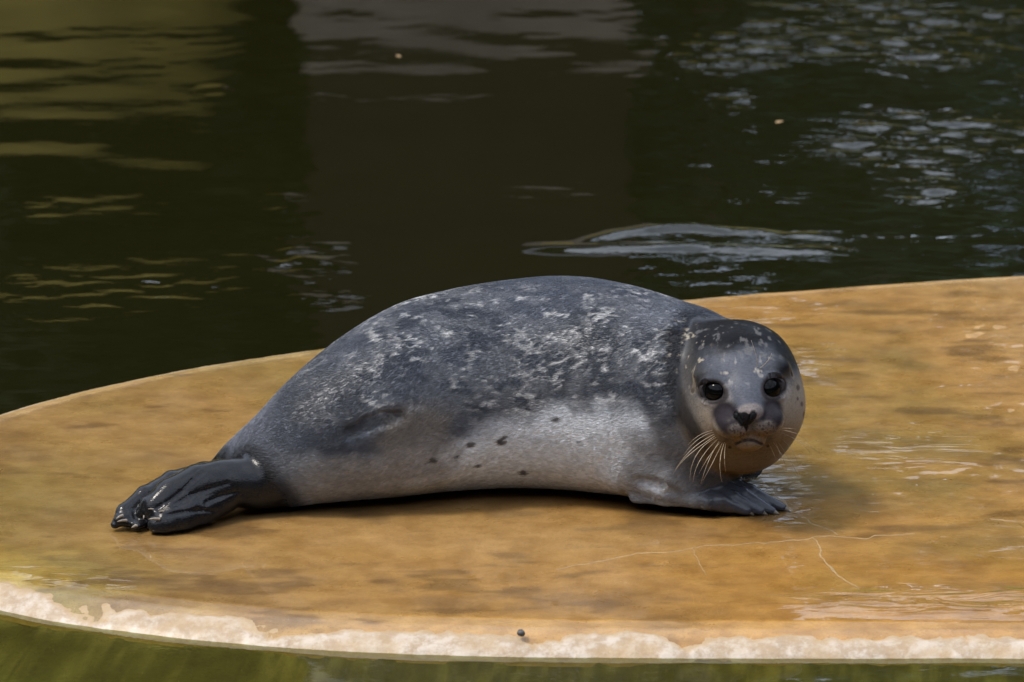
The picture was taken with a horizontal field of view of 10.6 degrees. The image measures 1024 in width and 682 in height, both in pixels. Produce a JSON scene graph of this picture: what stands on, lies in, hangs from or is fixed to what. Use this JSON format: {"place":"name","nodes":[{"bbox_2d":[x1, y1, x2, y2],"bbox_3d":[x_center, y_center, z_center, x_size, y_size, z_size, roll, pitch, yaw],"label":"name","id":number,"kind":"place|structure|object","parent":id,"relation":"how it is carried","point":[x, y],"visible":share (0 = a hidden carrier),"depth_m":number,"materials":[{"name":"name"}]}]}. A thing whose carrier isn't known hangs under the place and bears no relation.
{"place":"outdoors","nodes":[
{"label":"outdoors","id":0,"kind":"place"},
{"bbox_2d":[0,0,1023,681],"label":"water","id":1,"kind":"structure","parent":0,"point":[188,184],"depth_m":11.25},
{"label":"pool bottom","id":2,"kind":"structure","parent":0,"visible":0},
{"bbox_2d":[0,276,1023,658],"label":"platform","id":3,"kind":"structure","parent":2,"relation":"on","point":[926,378],"depth_m":8.87,"materials":[{"name":"concrete"}]},
{"bbox_2d":[111,276,821,533],"bbox_3d":[-0.076,0.084,9.060,1.144,0.342,0.534,0,16,0],"label":"seal","id":4,"kind":"object","parent":3,"relation":"on","point":[636,394],"visible":1,"depth_m":8.94,"materials":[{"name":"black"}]},
{"bbox_2d":[0,440,1023,611],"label":"puddle","id":5,"kind":"object","parent":3,"relation":"on","point":[1011,588],"visible":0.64,"depth_m":8.60,"materials":[{"name":"liquid"}]},
{"bbox_2d":[517,629,524,636],"bbox_3d":[0.014,0.445,8.414,0.013,0.011,0.014,0,16,0],"label":"pebble","id":6,"kind":"object","parent":3,"relation":"on","point":[520,632],"visible":1,"depth_m":8.41,"materials":[{"name":"stone"}]}
]}

